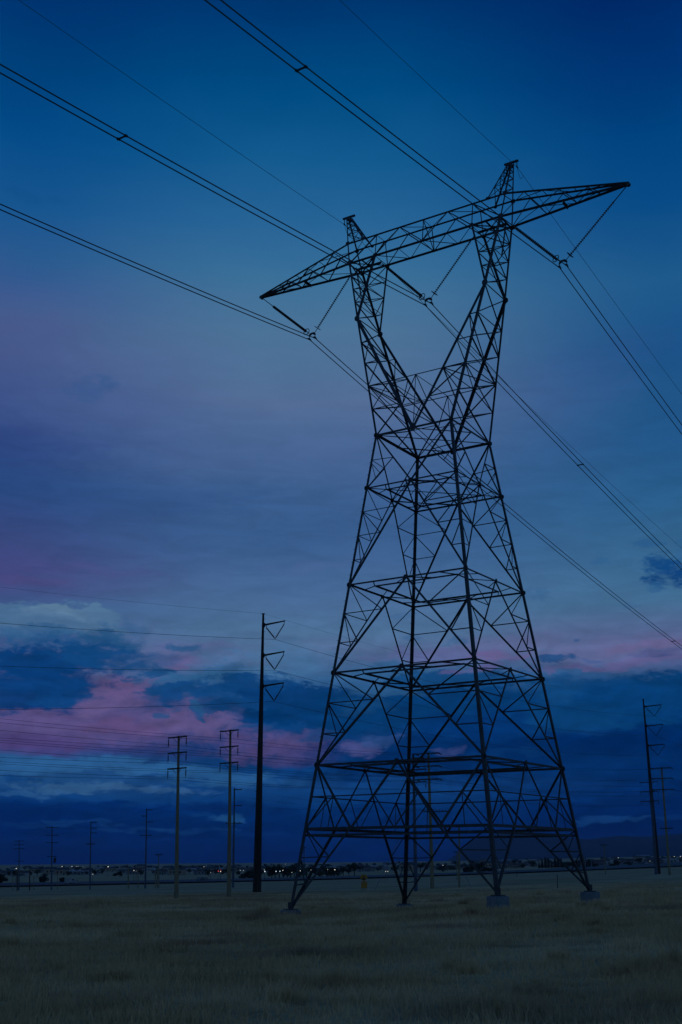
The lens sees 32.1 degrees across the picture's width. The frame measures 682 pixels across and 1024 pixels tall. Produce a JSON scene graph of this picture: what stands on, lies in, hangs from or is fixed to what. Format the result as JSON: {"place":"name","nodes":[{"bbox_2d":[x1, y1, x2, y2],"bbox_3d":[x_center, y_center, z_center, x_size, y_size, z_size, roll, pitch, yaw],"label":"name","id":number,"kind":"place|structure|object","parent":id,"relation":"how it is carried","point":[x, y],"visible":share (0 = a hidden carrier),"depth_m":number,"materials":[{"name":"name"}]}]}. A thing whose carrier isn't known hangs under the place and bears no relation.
{"place":"outdoors","nodes":[
{"label":"outdoors","id":0,"kind":"place"},
{"bbox_2d":[25,896,309,905],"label":"path","id":1,"kind":"structure","parent":0,"point":[159,901],"depth_m":97.64,"materials":[{"name":"soil"}]},
{"bbox_2d":[0,856,681,1023],"bbox_3d":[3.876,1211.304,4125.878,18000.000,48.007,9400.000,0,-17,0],"label":"ground","id":2,"kind":"structure","parent":0,"point":[566,877],"depth_m":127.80,"materials":[{"name":"green plant"}]},
{"bbox_2d":[0,876,7,882],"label":"tree","id":3,"kind":"object","parent":2,"relation":"on","point":[2,878],"visible":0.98,"depth_m":686.91,"materials":[{"name":"green plant"}]},
{"bbox_2d":[0,871,9,875],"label":"house","id":4,"kind":"structure","parent":2,"relation":"on","point":[4,873],"depth_m":1131.91,"materials":[{"name":"tile"}]},
{"bbox_2d":[10,870,24,875],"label":"house","id":5,"kind":"structure","parent":2,"relation":"on","point":[22,872],"depth_m":1054.30,"materials":[{"name":"tile"}]},
{"bbox_2d":[14,840,23,889],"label":"distribution pole","id":6,"kind":"object","parent":2,"relation":"on","point":[19,844],"visible":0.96,"depth_m":316.17,"materials":[{"name":"brown wood"}]},
{"bbox_2d":[28,867,38,872],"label":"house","id":7,"kind":"structure","parent":2,"relation":"on","point":[32,869],"depth_m":1576.40,"materials":[{"name":"grey"}]},
{"bbox_2d":[39,875,48,881],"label":"tree","id":8,"kind":"object","parent":2,"relation":"on","point":[43,878],"visible":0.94,"depth_m":686.61,"materials":[{"name":"green plant"}]},
{"bbox_2d":[43,867,56,874],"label":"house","id":9,"kind":"structure","parent":2,"relation":"on","point":[47,870],"depth_m":1259.11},
{"bbox_2d":[45,826,58,889],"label":"distribution pole","id":10,"kind":"object","parent":2,"relation":"on","point":[51,842],"visible":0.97,"depth_m":259.77,"materials":[{"name":"brown wood"}]},
{"bbox_2d":[54,867,69,874],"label":"house","id":11,"kind":"structure","parent":2,"relation":"on","point":[60,871],"depth_m":1158.28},
{"bbox_2d":[70,871,88,874],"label":"house","id":12,"kind":"structure","parent":2,"relation":"on","point":[78,873],"depth_m":1190.17,"materials":[{"name":"metal"}]},
{"bbox_2d":[86,821,96,889],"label":"distribution pole","id":13,"kind":"object","parent":2,"relation":"on","point":[90,856],"visible":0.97,"depth_m":258.98,"materials":[{"name":"brown wood"}]},
{"bbox_2d":[105,867,115,871],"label":"house","id":14,"kind":"structure","parent":2,"relation":"on","point":[110,869],"depth_m":1656.40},
{"bbox_2d":[116,869,125,873],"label":"house","id":15,"kind":"structure","parent":2,"relation":"on","point":[118,870],"depth_m":1318.04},
{"bbox_2d":[126,869,140,874],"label":"house","id":16,"kind":"structure","parent":2,"relation":"on","point":[133,871],"depth_m":1145.00,"materials":[{"name":"tile"}]},
{"bbox_2d":[136,864,146,867],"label":"house","id":17,"kind":"structure","parent":2,"relation":"on","point":[140,865],"depth_m":2059.76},
{"bbox_2d":[140,809,152,887],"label":"distribution pole","id":18,"kind":"object","parent":2,"relation":"on","point":[146,835],"visible":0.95,"depth_m":226.04,"materials":[{"name":"brown wood"}]},
{"bbox_2d":[155,854,162,887],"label":"post","id":19,"kind":"object","parent":2,"relation":"on","point":[158,867],"visible":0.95,"depth_m":229.87,"materials":[{"name":"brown wood"}]},
{"bbox_2d":[154,869,167,874],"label":"house","id":20,"kind":"structure","parent":2,"relation":"on","point":[163,871],"depth_m":1098.89,"materials":[{"name":"tile"}]},
{"bbox_2d":[167,736,186,898],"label":"wooden pole","id":21,"kind":"object","parent":2,"relation":"on","point":[176,873],"visible":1,"depth_m":114.33,"materials":[{"name":"brown wood"}]},
{"bbox_2d":[1,770,677,808],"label":"conductor","id":22,"kind":"object","parent":21,"relation":"attached to","point":[269,784],"visible":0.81,"depth_m":118.36,"materials":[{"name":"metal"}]},
{"bbox_2d":[0,775,679,812],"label":"conductor","id":23,"kind":"object","parent":21,"relation":"attached to","point":[324,788],"visible":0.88,"depth_m":128.91,"materials":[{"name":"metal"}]},
{"bbox_2d":[1,757,678,803],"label":"conductor","id":24,"kind":"object","parent":21,"relation":"attached to","point":[336,775],"visible":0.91,"depth_m":130.63,"materials":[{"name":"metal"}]},
{"bbox_2d":[1,730,678,790],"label":"conductor","id":25,"kind":"object","parent":21,"relation":"attached to","point":[269,755],"visible":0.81,"depth_m":119.70,"materials":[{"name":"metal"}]},
{"bbox_2d":[5,750,678,799],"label":"conductor","id":26,"kind":"object","parent":21,"relation":"attached to","point":[279,770],"visible":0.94,"depth_m":120.43,"materials":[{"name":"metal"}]},
{"bbox_2d":[8,738,677,794],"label":"conductor","id":27,"kind":"object","parent":21,"relation":"attached to","point":[286,759],"visible":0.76,"depth_m":122.11,"materials":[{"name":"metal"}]},
{"bbox_2d":[168,867,185,874],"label":"house","id":28,"kind":"structure","parent":2,"relation":"on","point":[171,870],"depth_m":1025.97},
{"bbox_2d":[194,869,209,874],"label":"house","id":29,"kind":"structure","parent":2,"relation":"on","point":[199,872],"depth_m":1034.40,"materials":[{"name":"tile"}]},
{"bbox_2d":[205,867,219,872],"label":"house","id":30,"kind":"structure","parent":2,"relation":"on","point":[212,868],"depth_m":1207.22,"materials":[{"name":"grey"}]},
{"bbox_2d":[219,729,238,896],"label":"wooden pole","id":31,"kind":"object","parent":2,"relation":"on","point":[229,841],"visible":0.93,"depth_m":121.11,"materials":[{"name":"brown wood"}]},
{"bbox_2d":[4,740,675,779],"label":"conductor","id":32,"kind":"object","parent":31,"relation":"attached to","point":[258,757],"visible":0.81,"depth_m":120.44,"materials":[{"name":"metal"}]},
{"bbox_2d":[0,761,680,791],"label":"conductor","id":33,"kind":"object","parent":31,"relation":"attached to","point":[268,774],"visible":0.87,"depth_m":121.03,"materials":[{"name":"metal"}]},
{"bbox_2d":[0,742,681,785],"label":"conductor","id":34,"kind":"object","parent":31,"relation":"attached to","point":[255,760],"visible":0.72,"depth_m":121.41,"materials":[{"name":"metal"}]},
{"bbox_2d":[7,719,675,769],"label":"conductor","id":35,"kind":"object","parent":31,"relation":"attached to","point":[324,748],"visible":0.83,"depth_m":129.15,"materials":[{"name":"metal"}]},
{"bbox_2d":[8,764,678,795],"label":"conductor","id":36,"kind":"object","parent":31,"relation":"attached to","point":[289,778],"visible":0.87,"depth_m":126.11,"materials":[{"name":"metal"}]},
{"bbox_2d":[8,723,680,775],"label":"conductor","id":37,"kind":"object","parent":31,"relation":"attached to","point":[259,745],"visible":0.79,"depth_m":127.08,"materials":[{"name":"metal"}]},
{"bbox_2d":[226,788,241,887],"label":"distribution pole","id":38,"kind":"object","parent":2,"relation":"on","point":[233,855],"visible":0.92,"depth_m":183.21,"materials":[{"name":"brown wood"}]},
{"bbox_2d":[245,870,252,877],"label":"tree","id":39,"kind":"object","parent":2,"relation":"on","point":[250,873],"visible":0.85,"depth_m":706.25,"materials":[{"name":"green plant"}]},
{"bbox_2d":[253,613,284,891],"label":"steel pole","id":40,"kind":"object","parent":2,"relation":"on","point":[257,866],"visible":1,"depth_m":146.60,"materials":[{"name":"brown metal"}]},
{"bbox_2d":[3,587,666,709],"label":"earth wire","id":41,"kind":"object","parent":40,"relation":"attached to","point":[266,614],"visible":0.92,"depth_m":145.64,"materials":[{"name":"metal"}]},
{"bbox_2d":[0,701,680,764],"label":"conductor","id":42,"kind":"object","parent":40,"relation":"attached to","point":[287,704],"visible":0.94,"depth_m":145.24,"materials":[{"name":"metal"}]},
{"bbox_2d":[2,623,679,727],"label":"conductor","id":43,"kind":"object","parent":40,"relation":"attached to","point":[288,643],"visible":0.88,"depth_m":146.54,"materials":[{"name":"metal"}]},
{"bbox_2d":[7,666,681,746],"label":"conductor","id":44,"kind":"object","parent":40,"relation":"attached to","point":[287,673],"visible":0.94,"depth_m":143.62,"materials":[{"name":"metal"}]},
{"bbox_2d":[265,868,276,877],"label":"tree","id":45,"kind":"object","parent":2,"relation":"on","point":[270,873],"visible":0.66,"depth_m":712.29,"materials":[{"name":"green plant"}]},
{"bbox_2d":[265,863,282,877],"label":"tree","id":46,"kind":"object","parent":2,"relation":"on","point":[271,868],"visible":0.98,"depth_m":705.44,"materials":[{"name":"green plant"}]},
{"bbox_2d":[278,867,286,876],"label":"tree","id":47,"kind":"object","parent":2,"relation":"on","point":[282,872],"visible":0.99,"depth_m":700.94,"materials":[{"name":"green plant"}]},
{"bbox_2d":[282,867,295,876],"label":"tree","id":48,"kind":"object","parent":2,"relation":"on","point":[290,871],"visible":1,"depth_m":698.93,"materials":[{"name":"green plant"}]},
{"bbox_2d":[280,910,300,914],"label":"concrete pier","id":49,"kind":"structure","parent":2,"relation":"on","point":[293,912],"depth_m":64.41,"materials":[{"name":"grey concrete"}]},
{"bbox_2d":[289,864,296,876],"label":"tree","id":50,"kind":"object","parent":2,"relation":"on","point":[294,867],"visible":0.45,"depth_m":714.17,"materials":[{"name":"green plant"}]},
{"bbox_2d":[316,870,325,876],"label":"tree","id":51,"kind":"object","parent":2,"relation":"on","point":[321,873],"visible":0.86,"depth_m":725.77,"materials":[{"name":"green plant"}]},
{"bbox_2d":[326,867,338,875],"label":"tree","id":52,"kind":"object","parent":2,"relation":"on","point":[329,870],"visible":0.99,"depth_m":745.20,"materials":[{"name":"green plant"}]},
{"bbox_2d":[340,867,349,875],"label":"tree","id":53,"kind":"object","parent":2,"relation":"on","point":[343,869],"visible":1,"depth_m":745.92,"materials":[{"name":"green plant"}]},
{"bbox_2d":[346,862,357,875],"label":"tree","id":54,"kind":"object","parent":2,"relation":"on","point":[353,865],"visible":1,"depth_m":745.53,"materials":[{"name":"green plant"}]},
{"bbox_2d":[360,874,366,888],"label":"marker sign","id":55,"kind":"object","parent":2,"relation":"on","point":[363,877],"visible":0.79,"depth_m":143.18,"materials":[{"name":"metal"}]},
{"bbox_2d":[357,865,371,871],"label":"house","id":56,"kind":"structure","parent":2,"relation":"on","point":[367,868],"depth_m":1084.51,"materials":[{"name":"tile"}]},
{"bbox_2d":[371,866,388,869],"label":"house","id":57,"kind":"structure","parent":2,"relation":"on","point":[383,868],"depth_m":1411.26,"materials":[{"name":"metal"}]},
{"bbox_2d":[374,800,416,890],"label":"guy wire","id":58,"kind":"object","parent":2,"relation":"attached to","point":[392,852],"visible":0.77,"depth_m":144.23,"materials":[{"name":"metal"}]},
{"bbox_2d":[399,862,413,870],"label":"house","id":59,"kind":"structure","parent":2,"relation":"on","point":[410,864],"depth_m":1044.72,"materials":[{"name":"grey"}]},
{"bbox_2d":[411,755,425,890],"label":"wooden pole","id":60,"kind":"object","parent":2,"relation":"on","point":[415,844],"visible":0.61,"depth_m":137.06,"materials":[{"name":"brown wood"}]},
{"bbox_2d":[413,862,425,871],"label":"tree","id":61,"kind":"object","parent":2,"relation":"on","point":[419,865],"visible":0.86,"depth_m":885.88,"materials":[{"name":"green plant"}]},
{"bbox_2d":[412,752,446,888],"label":"wooden pole","id":62,"kind":"object","parent":2,"relation":"on","point":[431,845],"visible":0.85,"depth_m":145.09,"materials":[{"name":"brown wood"}]},
{"bbox_2d":[1,797,435,828],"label":"conductor","id":63,"kind":"object","parent":62,"relation":"attached to","point":[245,797],"visible":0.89,"depth_m":183.19,"materials":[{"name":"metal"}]},
{"bbox_2d":[26,804,441,833],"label":"conductor","id":64,"kind":"object","parent":62,"relation":"attached to","point":[240,804],"visible":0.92,"depth_m":179.85,"materials":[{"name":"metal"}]},
{"bbox_2d":[60,788,426,823],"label":"conductor","id":65,"kind":"object","parent":62,"relation":"attached to","point":[247,789],"visible":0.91,"depth_m":181.82,"materials":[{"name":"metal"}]},
{"bbox_2d":[439,865,447,871],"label":"tree","id":66,"kind":"object","parent":2,"relation":"on","point":[442,868],"visible":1,"depth_m":865.80,"materials":[{"name":"green plant"}]},
{"bbox_2d":[458,827,459,887],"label":"post","id":67,"kind":"object","parent":2,"relation":"on","point":[458,859],"visible":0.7,"depth_m":143.79,"materials":[{"name":"brown wood"}]},
{"bbox_2d":[464,865,475,871],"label":"tree","id":68,"kind":"object","parent":2,"relation":"on","point":[471,867],"visible":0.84,"depth_m":727.12,"materials":[{"name":"green plant"}]},
{"bbox_2d":[485,861,497,867],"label":"house","id":69,"kind":"structure","parent":2,"relation":"on","point":[488,864],"depth_m":1083.61,"materials":[{"name":"grey"}]},
{"bbox_2d":[486,896,509,910],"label":"concrete pier","id":70,"kind":"structure","parent":2,"relation":"on","point":[499,901],"depth_m":58.23,"materials":[{"name":"grey concrete"}]},
{"bbox_2d":[259,159,630,909],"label":"lattice tower","id":71,"kind":"structure","parent":70,"relation":"on","point":[485,759],"depth_m":72.67,"materials":[{"name":"metal"}]},
{"bbox_2d":[262,276,349,340],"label":"insulator set","id":72,"kind":"object","parent":71,"relation":"hanging from","point":[291,320],"visible":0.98,"depth_m":82.38,"materials":[{"name":"brown ceramic"}]},
{"bbox_2d":[0,204,681,648],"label":"conductor bundle","id":73,"kind":"object","parent":72,"relation":"hanging from","point":[300,336],"visible":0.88,"depth_m":77.25,"materials":[{"name":"metal"}]},
{"bbox_2d":[19,0,678,545],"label":"earth wire","id":74,"kind":"object","parent":71,"relation":"attached to","point":[305,198],"visible":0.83,"depth_m":75.21,"materials":[{"name":"metal"}]},
{"bbox_2d":[382,236,473,305],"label":"insulator set","id":75,"kind":"object","parent":71,"relation":"hanging from","point":[406,283],"visible":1,"depth_m":77.58,"materials":[{"name":"brown ceramic"}]},
{"bbox_2d":[0,64,681,569],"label":"conductor bundle","id":76,"kind":"object","parent":75,"relation":"hanging from","point":[318,248],"visible":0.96,"depth_m":63.12,"materials":[{"name":"metal"}]},
{"bbox_2d":[340,0,680,392],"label":"earth wire","id":77,"kind":"object","parent":71,"relation":"attached to","point":[513,163],"visible":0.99,"depth_m":74.30,"materials":[{"name":"metal"}]},
{"bbox_2d":[514,186,626,267],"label":"insulator set","id":78,"kind":"object","parent":71,"relation":"hanging from","point":[569,254],"visible":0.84,"depth_m":72.43,"materials":[{"name":"brown ceramic"}]},
{"bbox_2d":[204,0,681,433],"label":"conductor bundle","id":79,"kind":"object","parent":78,"relation":"hanging from","point":[296,70],"visible":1,"depth_m":56.54,"materials":[{"name":"metal"}]},
{"bbox_2d":[499,862,509,867],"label":"house","id":80,"kind":"structure","parent":2,"relation":"on","point":[507,864],"depth_m":1132.36,"materials":[{"name":"grey"}]},
{"bbox_2d":[509,863,520,867],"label":"house","id":81,"kind":"structure","parent":2,"relation":"on","point":[513,865],"depth_m":1071.05,"materials":[{"name":"tile"}]},
{"bbox_2d":[580,892,599,902],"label":"concrete pier","id":82,"kind":"structure","parent":2,"relation":"on","point":[587,896],"depth_m":68.17,"materials":[{"name":"grey concrete"}]},
{"bbox_2d":[591,860,604,864],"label":"house","id":83,"kind":"structure","parent":2,"relation":"on","point":[600,862],"depth_m":1115.57,"materials":[{"name":"tile"}]},
{"bbox_2d":[602,844,605,874],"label":"post","id":84,"kind":"object","parent":2,"relation":"on","point":[604,859],"visible":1,"depth_m":230.21,"materials":[{"name":"brown wood"}]},
{"bbox_2d":[614,858,623,863],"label":"house","id":85,"kind":"structure","parent":2,"relation":"on","point":[620,860],"depth_m":1337.79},
{"bbox_2d":[622,859,634,863],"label":"house","id":86,"kind":"structure","parent":2,"relation":"on","point":[630,860],"depth_m":1267.97,"materials":[{"name":"tile"}]},
{"bbox_2d":[633,855,642,859],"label":"house","id":87,"kind":"structure","parent":2,"relation":"on","point":[636,856],"depth_m":2344.52,"materials":[{"name":"grey"}]},
{"bbox_2d":[639,780,658,873],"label":"wooden pole","id":88,"kind":"object","parent":2,"relation":"on","point":[654,841],"visible":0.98,"depth_m":198.12,"materials":[{"name":"brown wood"}]},
{"bbox_2d":[644,860,653,863],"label":"house","id":89,"kind":"structure","parent":2,"relation":"on","point":[648,861],"depth_m":1102.31,"materials":[{"name":"grey"}]},
{"bbox_2d":[642,699,664,873],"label":"steel pole","id":90,"kind":"object","parent":2,"relation":"on","point":[649,778],"visible":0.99,"depth_m":235.09,"materials":[{"name":"brown metal"}]},
{"bbox_2d":[649,767,674,874],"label":"wooden pole","id":91,"kind":"object","parent":2,"relation":"on","point":[667,847],"visible":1,"depth_m":184.09,"materials":[{"name":"brown wood"}]},
{"bbox_2d":[662,859,678,861],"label":"house","id":92,"kind":"structure","parent":2,"relation":"on","point":[672,860],"depth_m":1339.58,"materials":[{"name":"metal"}]},
{"bbox_2d":[0,862,681,885],"bbox_3d":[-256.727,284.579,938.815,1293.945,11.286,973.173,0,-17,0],"label":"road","id":93,"kind":"structure","parent":0,"point":[635,865],"depth_m":625.51,"materials":[{"name":"grey asphalt"}]},
{"bbox_2d":[64,878,73,883],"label":"van","id":94,"kind":"object","parent":93,"relation":"on","point":[69,880],"visible":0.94,"depth_m":570.69,"materials":[{"name":"metal"}]},
{"bbox_2d":[0,0,681,864],"label":"sky","id":95,"kind":"structure","parent":0,"point":[162,442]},
{"bbox_2d":[447,834,681,860],"bbox_3d":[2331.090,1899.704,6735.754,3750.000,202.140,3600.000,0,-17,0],"label":"mountains","id":96,"kind":"structure","parent":0,"point":[614,846],"depth_m":5613.52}
]}

